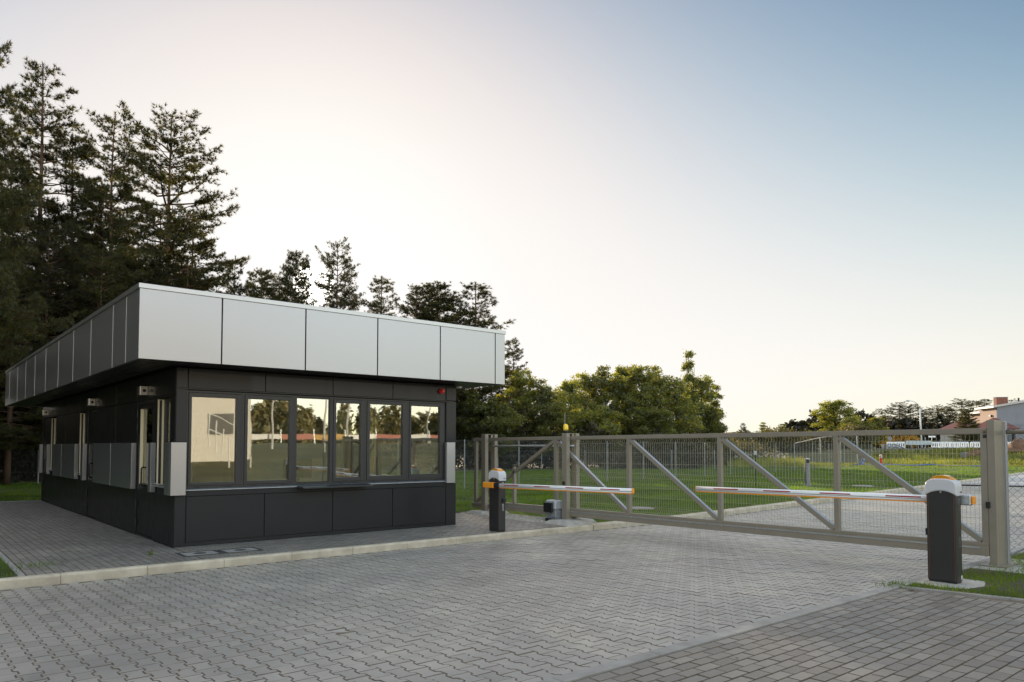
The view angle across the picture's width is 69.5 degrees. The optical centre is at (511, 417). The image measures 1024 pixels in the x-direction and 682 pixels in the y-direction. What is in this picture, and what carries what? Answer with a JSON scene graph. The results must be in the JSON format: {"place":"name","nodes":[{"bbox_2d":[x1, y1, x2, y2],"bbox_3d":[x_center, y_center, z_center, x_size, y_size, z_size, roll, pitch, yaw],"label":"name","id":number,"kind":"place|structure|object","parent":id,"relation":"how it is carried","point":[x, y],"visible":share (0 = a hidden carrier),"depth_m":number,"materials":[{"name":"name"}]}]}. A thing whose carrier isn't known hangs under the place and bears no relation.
{"place":"outdoors","nodes":[
{"label":"outdoors","id":0,"kind":"place"},
{"bbox_2d":[0,560,17,577],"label":"lawn","id":1,"kind":"structure","parent":0,"point":[7,572],"depth_m":9.34,"materials":[{"name":"plant"}]},
{"bbox_2d":[0,501,564,575],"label":"pavement","id":2,"kind":"structure","parent":0,"point":[44,531],"depth_m":12.56,"materials":[{"name":"grey concrete"}]},
{"bbox_2d":[0,500,41,575],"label":"pavement edging","id":3,"kind":"object","parent":2,"relation":"on","point":[13,566],"visible":0.12,"depth_m":10.04,"materials":[{"name":"concrete"}]},
{"bbox_2d":[175,550,223,556],"bbox_3d":[-4.666,2.043,11.037,0.570,0.028,0.470,2,-3,-40],"label":"manhole cover","id":4,"kind":"object","parent":2,"relation":"on","point":[198,553],"visible":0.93,"depth_m":11.01,"materials":[{"name":"grey metal"}]},
{"bbox_2d":[217,547,262,553],"bbox_3d":[-4.188,2.057,11.385,0.570,0.028,0.470,2,-3,-40],"label":"manhole cover","id":5,"kind":"object","parent":2,"relation":"on","point":[239,550],"visible":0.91,"depth_m":11.33,"materials":[{"name":"grey metal"}]},
{"bbox_2d":[5,283,505,547],"bbox_3d":[-8.096,0.371,19.220,6.931,3.985,16.534,2,-3,-40],"label":"gatehouse","id":6,"kind":"object","parent":2,"relation":"on","point":[128,389],"visible":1,"depth_m":13.51,"materials":[{"name":"black metal"}]},
{"bbox_2d":[41,418,50,500],"bbox_3d":[-13.520,1.225,21.447,0.173,2.390,1.160,2,-3,-40],"label":"door","id":7,"kind":"structure","parent":6,"relation":"in","point":[45,481],"depth_m":21.51,"materials":[{"name":"grey metal"}]},
{"bbox_2d":[48,418,56,470],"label":"window","id":8,"kind":"structure","parent":6,"relation":"in","point":[54,420],"depth_m":20.92,"materials":[{"name":"grey"}]},
{"bbox_2d":[76,413,85,474],"bbox_3d":[-10.108,0.619,17.491,0.225,1.495,0.720,2,-3,-40],"label":"window","id":9,"kind":"structure","parent":6,"relation":"in","point":[82,415],"depth_m":17.75,"materials":[{"name":"grey"}]},
{"bbox_2d":[85,410,97,517],"bbox_3d":[-9.404,1.030,16.551,0.173,2.390,1.040,2,-3,-40],"label":"door","id":10,"kind":"structure","parent":6,"relation":"in","point":[92,431],"depth_m":16.59,"materials":[{"name":"grey metal"}]},
{"bbox_2d":[135,399,154,536],"bbox_3d":[-6.516,0.893,13.115,0.173,2.390,1.100,2,-3,-40],"label":"door","id":11,"kind":"structure","parent":6,"relation":"in","point":[145,414],"depth_m":13.26,"materials":[{"name":"grey metal"}]},
{"bbox_2d":[153,398,170,487],"bbox_3d":[-5.744,0.413,12.300,0.225,1.495,0.770,2,-3,-40],"label":"window","id":12,"kind":"structure","parent":6,"relation":"in","point":[164,406],"depth_m":12.57,"materials":[{"name":"grey"}]},
{"bbox_2d":[186,390,242,487],"bbox_3d":[-4.907,0.362,12.168,0.905,1.578,0.092,2,-3,-40],"label":"window","id":13,"kind":"structure","parent":6,"relation":"in","point":[237,482],"depth_m":12.23,"materials":[{"name":"grey"}]},
{"bbox_2d":[242,393,294,485],"bbox_3d":[-4.206,0.386,12.756,0.925,1.578,0.092,2,-3,-40],"label":"window","id":14,"kind":"structure","parent":6,"relation":"in","point":[291,398],"depth_m":12.76,"materials":[{"name":"grey metal"}]},
{"bbox_2d":[294,395,331,484],"bbox_3d":[-3.591,0.408,13.286,0.700,1.578,0.070,2,-3,-40],"label":"window","id":15,"kind":"structure","parent":6,"relation":"in","point":[329,399],"depth_m":13.42,"materials":[{"name":"grey metal"}]},
{"bbox_2d":[336,403,350,476],"bbox_3d":[-3.219,0.402,13.902,0.380,1.500,0.106,2,-3,-40],"label":"curtain","id":16,"kind":"object","parent":6,"relation":"hanging from","point":[343,439],"visible":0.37,"depth_m":13.93,"materials":[{"name":"fabric"}]},
{"bbox_2d":[331,397,364,482],"bbox_3d":[-3.052,0.426,13.724,0.690,1.578,0.092,2,-3,-40],"label":"window","id":17,"kind":"structure","parent":6,"relation":"in","point":[361,478],"depth_m":13.73,"materials":[{"name":"grey metal"}]},
{"bbox_2d":[369,404,375,475],"bbox_3d":[-2.745,0.420,14.325,0.229,1.500,0.098,2,-3,-43],"label":"curtain","id":18,"kind":"object","parent":6,"relation":"hanging from","point":[372,439],"visible":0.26,"depth_m":14.35,"materials":[{"name":"fabric"}]},
{"bbox_2d":[365,399,407,481],"bbox_3d":[-2.429,0.448,14.247,0.935,1.578,0.092,2,-3,-40],"label":"window","id":19,"kind":"structure","parent":6,"relation":"in","point":[404,404],"depth_m":14.26,"materials":[{"name":"grey metal"}]},
{"bbox_2d":[407,401,444,480],"bbox_3d":[-1.731,0.472,14.833,0.890,1.578,0.092,2,-3,-40],"label":"window","id":20,"kind":"structure","parent":6,"relation":"in","point":[440,475],"depth_m":14.94,"materials":[{"name":"grey"}]},
{"bbox_2d":[483,468,633,531],"bbox_3d":[0.743,1.525,12.750,0.297,1.210,3.708,2,-3,-40],"label":"road barrier","id":21,"kind":"object","parent":2,"relation":"on","point":[496,485],"visible":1,"depth_m":13.90,"materials":[{"name":"black plastic"}]},
{"bbox_2d":[283,459,311,482],"bbox_3d":[-4.045,1.029,13.958,0.560,0.470,0.180,2,-3,-40],"label":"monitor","id":22,"kind":"object","parent":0,"point":[303,468],"visible":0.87,"depth_m":13.99,"materials":[{"name":"black plastic"}]},
{"bbox_2d":[0,492,1018,681],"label":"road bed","id":23,"kind":"object","parent":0,"point":[339,633],"depth_m":6.53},
{"bbox_2d":[538,550,1023,681],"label":"flush kerb","id":24,"kind":"structure","parent":23,"relation":"on","point":[615,664],"depth_m":6.05,"materials":[{"name":"concrete"}]},
{"bbox_2d":[0,462,1023,598],"bbox_3d":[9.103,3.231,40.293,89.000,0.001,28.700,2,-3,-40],"label":"lawn","id":25,"kind":"structure","parent":0,"point":[651,486],"depth_m":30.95,"materials":[{"name":"plant"}]},
{"bbox_2d":[0,254,57,484],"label":"pine tree","id":26,"kind":"object","parent":25,"relation":"on","point":[8,439],"visible":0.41,"depth_m":30.88,"materials":[{"name":"green plant"}]},
{"bbox_2d":[0,38,77,382],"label":"pine tree","id":27,"kind":"object","parent":25,"relation":"on","point":[19,202],"visible":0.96,"depth_m":25.36,"materials":[{"name":"green plant"}]},
{"bbox_2d":[381,439,871,488],"bbox_3d":[11.646,2.381,41.970,0.100,1.940,51.329,-2,-3,44],"label":"chain link fence","id":28,"kind":"object","parent":25,"relation":"on","point":[398,459],"visible":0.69,"depth_m":36.62,"materials":[{"name":"grey metal"}]},
{"bbox_2d":[726,455,804,466],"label":"weeds","id":29,"kind":"object","parent":25,"relation":"on","point":[800,461],"visible":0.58,"depth_m":61.01,"materials":[{"name":"green plant"}]},
{"bbox_2d":[0,484,1023,681],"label":"road","id":30,"kind":"structure","parent":0,"point":[758,577],"depth_m":7.62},
{"bbox_2d":[0,0,1023,447],"label":"sky","id":31,"kind":"structure","parent":0,"point":[814,201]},
{"bbox_2d":[14,448,1019,481],"bbox_3d":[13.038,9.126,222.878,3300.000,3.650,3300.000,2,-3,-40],"label":"ground","id":32,"kind":"structure","parent":0,"point":[823,454],"depth_m":84.42,"materials":[{"name":"green plant"}]},
{"bbox_2d":[0,150,67,394],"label":"pine tree","id":33,"kind":"object","parent":32,"relation":"on","point":[17,230],"visible":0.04,"depth_m":35.15,"materials":[{"name":"green plant"}]},
{"bbox_2d":[0,219,102,482],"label":"pine tree","id":34,"kind":"object","parent":32,"relation":"on","point":[36,241],"visible":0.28,"depth_m":32.99,"materials":[{"name":"green plant"}]},
{"bbox_2d":[0,57,109,479],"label":"pine tree","id":35,"kind":"object","parent":32,"relation":"on","point":[25,177],"visible":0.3,"depth_m":36.17,"materials":[{"name":"green plant"}]},
{"bbox_2d":[18,125,127,344],"bbox_3d":[-23.200,-5.820,38.242,7.798,17.979,7.056,2,-3,-40],"label":"pine tree","id":36,"kind":"object","parent":32,"relation":"on","point":[57,215],"visible":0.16,"depth_m":37.24,"materials":[{"name":"green plant"}]},
{"bbox_2d":[25,244,143,412],"bbox_3d":[-18.934,-2.553,34.326,6.474,11.138,7.146,-1,-2,17],"label":"pine tree","id":37,"kind":"object","parent":32,"relation":"on","point":[109,272],"visible":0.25,"depth_m":33.72,"materials":[{"name":"green plant"}]},
{"bbox_2d":[0,394,201,483],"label":"undergrowth","id":38,"kind":"object","parent":32,"relation":"on","point":[197,457],"visible":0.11,"depth_m":34.13,"materials":[{"name":"green plant"}]},
{"bbox_2d":[40,107,186,316],"bbox_3d":[-20.111,-6.351,38.540,8.182,19.077,7.970,0,-2,-4],"label":"pine tree","id":39,"kind":"object","parent":32,"relation":"on","point":[127,210],"visible":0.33,"depth_m":37.25,"materials":[{"name":"green plant"}]},
{"bbox_2d":[82,100,250,304],"bbox_3d":[-18.581,-7.010,40.613,10.111,20.559,11.162,-1,-3,24],"label":"pine tree","id":40,"kind":"object","parent":32,"relation":"on","point":[169,180],"visible":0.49,"depth_m":39.85,"materials":[{"name":"green plant"}]},
{"bbox_2d":[152,255,218,425],"bbox_3d":[-17.244,-2.653,37.932,6.557,11.631,5.934,-2,-3,42],"label":"pine tree","id":41,"kind":"object","parent":32,"relation":"on","point":[197,273],"visible":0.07,"depth_m":38.31,"materials":[{"name":"green plant"}]},
{"bbox_2d":[158,214,241,465],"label":"pine tree","id":42,"kind":"object","parent":32,"relation":"on","point":[222,254],"visible":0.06,"depth_m":44.61,"materials":[{"name":"green plant"}]},
{"bbox_2d":[223,255,252,296],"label":"pine tree","id":43,"kind":"object","parent":32,"relation":"on","point":[237,287],"visible":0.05,"depth_m":50.18,"materials":[{"name":"green plant"}]},
{"bbox_2d":[243,266,283,300],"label":"pine tree","id":44,"kind":"object","parent":32,"relation":"on","point":[253,291],"visible":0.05,"depth_m":57.91,"materials":[{"name":"green plant"}]},
{"bbox_2d":[258,273,295,301],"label":"pine tree","id":45,"kind":"object","parent":32,"relation":"on","point":[282,290],"visible":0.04,"depth_m":59.44,"materials":[{"name":"green plant"}]},
{"bbox_2d":[0,524,592,589],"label":"kerb","id":46,"kind":"structure","parent":32,"relation":"on","point":[7,583],"depth_m":10.73,"materials":[{"name":"concrete"}]},
{"bbox_2d":[273,250,326,306],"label":"pine tree","id":47,"kind":"object","parent":32,"relation":"on","point":[296,296],"visible":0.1,"depth_m":60.07,"materials":[{"name":"green plant"}]},
{"bbox_2d":[313,236,365,310],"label":"pine tree","id":48,"kind":"object","parent":32,"relation":"on","point":[328,261],"visible":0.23,"depth_m":60.19,"materials":[{"name":"green plant"}]},
{"bbox_2d":[322,279,365,310],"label":"pine tree","id":49,"kind":"object","parent":32,"relation":"on","point":[357,302],"visible":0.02,"depth_m":61.67,"materials":[{"name":"green plant"}]},
{"bbox_2d":[358,274,419,452],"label":"pine tree","id":50,"kind":"object","parent":32,"relation":"on","point":[378,305],"visible":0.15,"depth_m":58.06,"materials":[{"name":"green plant"}]},
{"bbox_2d":[382,283,442,430],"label":"pine tree","id":51,"kind":"object","parent":32,"relation":"on","point":[412,298],"visible":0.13,"depth_m":59.56,"materials":[{"name":"green plant"}]},
{"bbox_2d":[384,282,457,427],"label":"pine tree","id":52,"kind":"object","parent":32,"relation":"on","point":[419,297],"visible":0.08,"depth_m":60.43,"materials":[{"name":"green plant"}]},
{"bbox_2d":[387,280,494,444],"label":"pine tree","id":53,"kind":"object","parent":32,"relation":"on","point":[447,299],"visible":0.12,"depth_m":59.18,"materials":[{"name":"green plant"}]},
{"bbox_2d":[398,281,545,468],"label":"pine tree","id":54,"kind":"object","parent":32,"relation":"on","point":[470,313],"visible":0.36,"depth_m":54.95,"materials":[{"name":"green plant"}]},
{"bbox_2d":[455,389,496,468],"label":"leafy tree","id":55,"kind":"object","parent":32,"relation":"on","point":[472,401],"visible":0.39,"depth_m":54.19,"materials":[{"name":"green plant"}]},
{"bbox_2d":[468,396,525,459],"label":"leafy tree","id":56,"kind":"object","parent":32,"relation":"on","point":[503,422],"visible":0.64,"depth_m":52.48,"materials":[{"name":"green plant"}]},
{"bbox_2d":[494,340,527,466],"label":"pine tree","id":57,"kind":"object","parent":32,"relation":"on","point":[516,357],"visible":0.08,"depth_m":60.20,"materials":[{"name":"green plant"}]},
{"bbox_2d":[495,367,545,460],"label":"leafy tree","id":58,"kind":"object","parent":32,"relation":"on","point":[519,383],"visible":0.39,"depth_m":57.38,"materials":[{"name":"green plant"}]},
{"bbox_2d":[381,416,706,468],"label":"undergrowth","id":59,"kind":"object","parent":32,"relation":"on","point":[525,456],"visible":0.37,"depth_m":54.87,"materials":[{"name":"green plant"}]},
{"bbox_2d":[519,379,570,467],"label":"leafy tree","id":60,"kind":"object","parent":32,"relation":"on","point":[543,395],"visible":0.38,"depth_m":56.28,"materials":[{"name":"green plant"}]},
{"bbox_2d":[381,450,714,468],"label":"chain link fence","id":61,"kind":"object","parent":32,"relation":"on","point":[535,461],"visible":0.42,"depth_m":52.77,"materials":[{"name":"grey metal"}]},
{"bbox_2d":[524,404,581,460],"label":"leafy tree","id":62,"kind":"object","parent":32,"relation":"on","point":[544,426],"visible":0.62,"depth_m":54.55,"materials":[{"name":"green plant"}]},
{"bbox_2d":[551,379,590,431],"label":"leafy tree","id":63,"kind":"object","parent":32,"relation":"on","point":[568,387],"visible":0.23,"depth_m":59.49,"materials":[{"name":"green plant"}]},
{"bbox_2d":[569,370,611,462],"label":"leafy tree","id":64,"kind":"object","parent":32,"relation":"on","point":[584,397],"visible":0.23,"depth_m":61.50,"materials":[{"name":"green plant"}]},
{"bbox_2d":[572,404,625,467],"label":"leafy tree","id":65,"kind":"object","parent":32,"relation":"on","point":[603,413],"visible":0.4,"depth_m":57.45,"materials":[{"name":"green plant"}]},
{"bbox_2d":[579,364,640,441],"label":"leafy tree","id":66,"kind":"object","parent":32,"relation":"on","point":[605,384],"visible":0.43,"depth_m":61.25,"materials":[{"name":"green plant"}]},
{"bbox_2d":[610,364,646,426],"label":"leafy tree","id":67,"kind":"object","parent":32,"relation":"on","point":[621,370],"visible":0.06,"depth_m":65.56,"materials":[{"name":"green plant"}]},
{"bbox_2d":[605,365,668,444],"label":"leafy tree","id":68,"kind":"object","parent":32,"relation":"on","point":[641,380],"visible":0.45,"depth_m":62.13,"materials":[{"name":"green plant"}]},
{"bbox_2d":[629,407,678,443],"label":"leafy tree","id":69,"kind":"object","parent":32,"relation":"on","point":[660,419],"visible":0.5,"depth_m":59.70,"materials":[{"name":"green plant"}]},
{"bbox_2d":[632,364,691,429],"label":"leafy tree","id":70,"kind":"object","parent":32,"relation":"on","point":[662,386],"visible":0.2,"depth_m":64.89,"materials":[{"name":"green plant"}]},
{"bbox_2d":[647,379,704,433],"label":"leafy tree","id":71,"kind":"object","parent":32,"relation":"on","point":[680,407],"visible":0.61,"depth_m":62.91,"materials":[{"name":"green plant"}]},
{"bbox_2d":[680,350,695,415],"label":"leafy tree","id":72,"kind":"object","parent":32,"relation":"on","point":[688,366],"visible":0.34,"depth_m":68.02,"materials":[{"name":"green plant"}]},
{"bbox_2d":[612,429,777,466],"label":"undergrowth","id":73,"kind":"object","parent":32,"relation":"on","point":[743,448],"visible":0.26,"depth_m":67.27,"materials":[{"name":"green plant"}]},
{"bbox_2d":[680,375,723,442],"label":"leafy tree","id":74,"kind":"object","parent":32,"relation":"on","point":[704,387],"visible":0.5,"depth_m":67.31,"materials":[{"name":"green plant"}]},
{"bbox_2d":[693,406,727,450],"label":"leafy tree","id":75,"kind":"object","parent":32,"relation":"on","point":[724,428],"visible":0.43,"depth_m":66.23,"materials":[{"name":"green plant"}]},
{"bbox_2d":[726,420,878,452],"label":"trees","id":76,"kind":"object","parent":32,"relation":"on","point":[850,427],"visible":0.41,"depth_m":91.83,"materials":[{"name":"green plant"}]},
{"bbox_2d":[590,472,1023,529],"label":"kerb","id":77,"kind":"structure","parent":32,"relation":"on","point":[616,524],"depth_m":19.71,"materials":[{"name":"concrete"}]},
{"bbox_2d":[809,399,861,430],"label":"leafy tree","id":78,"kind":"object","parent":32,"relation":"on","point":[828,409],"visible":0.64,"depth_m":101.55,"materials":[{"name":"green plant"}]},
{"bbox_2d":[784,408,953,447],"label":"trees","id":79,"kind":"object","parent":32,"relation":"on","point":[902,423],"visible":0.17,"depth_m":131.44,"materials":[{"name":"green plant"}]},
{"bbox_2d":[867,417,889,448],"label":"leafy tree","id":80,"kind":"object","parent":32,"relation":"on","point":[875,420],"visible":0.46,"depth_m":99.34,"materials":[{"name":"green plant"}]},
{"bbox_2d":[886,401,914,421],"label":"pine tree","id":81,"kind":"object","parent":32,"relation":"on","point":[899,407],"visible":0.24,"depth_m":145.93,"materials":[{"name":"green plant"}]},
{"bbox_2d":[789,459,1023,466],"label":"weeds","id":82,"kind":"object","parent":32,"relation":"on","point":[951,465],"visible":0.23,"depth_m":65.50,"materials":[{"name":"green plant"}]},
{"bbox_2d":[897,403,935,422],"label":"pine tree","id":83,"kind":"object","parent":32,"relation":"on","point":[915,410],"visible":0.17,"depth_m":143.72,"materials":[{"name":"green plant"}]},
{"bbox_2d":[868,445,1023,464],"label":"weeds","id":84,"kind":"object","parent":32,"relation":"on","point":[954,460],"visible":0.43,"depth_m":79.04,"materials":[{"name":"green plant"}]},
{"bbox_2d":[932,405,962,428],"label":"pine tree","id":85,"kind":"object","parent":32,"relation":"on","point":[951,410],"visible":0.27,"depth_m":142.81,"materials":[{"name":"green plant"}]},
{"bbox_2d":[940,421,971,447],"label":"hut","id":86,"kind":"object","parent":32,"relation":"on","point":[951,426],"visible":0.11,"depth_m":109.77,"materials":[{"name":"beige"}]},
{"bbox_2d":[945,398,976,422],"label":"pine tree","id":87,"kind":"object","parent":32,"relation":"on","point":[961,403],"visible":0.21,"depth_m":147.63,"materials":[{"name":"green plant"}]},
{"bbox_2d":[900,586,1023,601],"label":"pavement edging","id":88,"kind":"object","parent":32,"relation":"on","point":[970,594],"visible":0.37,"depth_m":7.82,"materials":[{"name":"concrete"}]},
{"bbox_2d":[947,409,980,447],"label":"pine tree","id":89,"kind":"object","parent":32,"relation":"on","point":[967,418],"visible":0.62,"depth_m":99.68,"materials":[{"name":"green plant"}]},
{"bbox_2d":[969,397,1023,442],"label":"house","id":90,"kind":"structure","parent":32,"relation":"on","point":[1004,409],"depth_m":117.97,"materials":[{"name":"white paint"}]},
{"bbox_2d":[1008,437,1023,451],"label":"earth mound","id":91,"kind":"object","parent":32,"relation":"on","point":[1011,445],"visible":0.75,"depth_m":81.21,"materials":[{"name":"brown soil"}]},
{"bbox_2d":[460,511,586,525],"bbox_3d":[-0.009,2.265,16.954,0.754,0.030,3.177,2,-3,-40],"label":"gravel","id":92,"kind":"structure","parent":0,"point":[514,516],"depth_m":16.65,"materials":[{"name":"grey gravel"}]},
{"bbox_2d":[465,509,508,515],"bbox_3d":[-0.590,2.302,17.818,0.970,0.125,0.710,2,-3,-40],"label":"concrete footing","id":93,"kind":"object","parent":92,"relation":"on","point":[478,512],"visible":0.35,"depth_m":17.52,"materials":[{"name":"grey concrete"}]},
{"bbox_2d":[481,434,497,510],"bbox_3d":[-0.544,1.341,17.888,0.450,1.860,0.200,2,-3,-40],"label":"guide portal","id":94,"kind":"object","parent":93,"relation":"on","point":[484,467],"visible":0.63,"depth_m":17.78,"materials":[{"name":"beige paint"}]},
{"bbox_2d":[472,428,989,555],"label":"sliding gate","id":95,"kind":"structure","parent":94,"relation":"attached to","point":[979,546],"depth_m":12.21,"materials":[{"name":"grey metal"}]},
{"bbox_2d":[543,499,561,520],"bbox_3d":[0.902,2.001,15.791,0.315,0.465,0.380,2,-3,-40],"label":"gate motor","id":96,"kind":"object","parent":92,"relation":"on","point":[552,508],"visible":0.91,"depth_m":15.69,"materials":[{"name":"grey plastic"}]},
{"bbox_2d":[545,518,597,525],"bbox_3d":[1.243,2.212,15.559,1.070,0.125,0.730,2,-3,-40],"label":"concrete footing","id":97,"kind":"object","parent":92,"relation":"on","point":[572,521],"visible":0.58,"depth_m":15.34,"materials":[{"name":"grey concrete"}]},
{"bbox_2d":[562,433,579,518],"bbox_3d":[1.253,1.264,15.749,0.450,1.845,0.200,2,-3,-40],"label":"guide portal","id":98,"kind":"object","parent":97,"relation":"on","point":[566,474],"visible":0.7,"depth_m":15.64,"materials":[{"name":"beige paint"}]},
{"bbox_2d":[576,589,1023,681],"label":"sidewalk","id":99,"kind":"structure","parent":0,"point":[897,635],"depth_m":5.69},
{"bbox_2d":[911,554,1023,597],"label":"lawn","id":100,"kind":"structure","parent":0,"point":[1020,581],"depth_m":8.40,"materials":[{"name":"plant"}]},
{"bbox_2d":[917,578,984,588],"bbox_3d":[5.053,1.967,8.485,0.750,0.148,0.638,2,-3,-40],"label":"concrete pad","id":101,"kind":"object","parent":100,"relation":"on","point":[970,583],"visible":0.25,"depth_m":8.39,"materials":[{"name":"grey concrete"}]},
{"bbox_2d":[695,475,975,583],"bbox_3d":[3.981,1.341,9.807,0.277,1.245,3.813,2,-3,-40],"label":"road barrier","id":102,"kind":"object","parent":101,"relation":"on","point":[944,498],"visible":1,"depth_m":8.51,"materials":[{"name":"black plastic"}]},
{"bbox_2d":[971,559,1023,573],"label":"concrete pad","id":103,"kind":"object","parent":100,"relation":"on","point":[1003,569],"visible":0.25,"depth_m":9.47,"materials":[{"name":"grey concrete"}]},
{"bbox_2d":[980,420,1018,567],"bbox_3d":[6.433,0.994,9.783,0.540,1.910,0.290,2,-3,-40],"label":"closing post","id":104,"kind":"object","parent":103,"relation":"on","point":[996,502],"visible":0.98,"depth_m":9.69,"materials":[{"name":"grey metal"}]},
{"bbox_2d":[1004,422,1023,565],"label":"chain link fence","id":105,"kind":"object","parent":100,"relation":"on","point":[1007,491],"visible":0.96,"depth_m":9.82,"materials":[{"name":"grey metal"}]},
{"bbox_2d":[962,474,1023,485],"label":"road","id":106,"kind":"structure","parent":0,"point":[1016,479],"depth_m":36.37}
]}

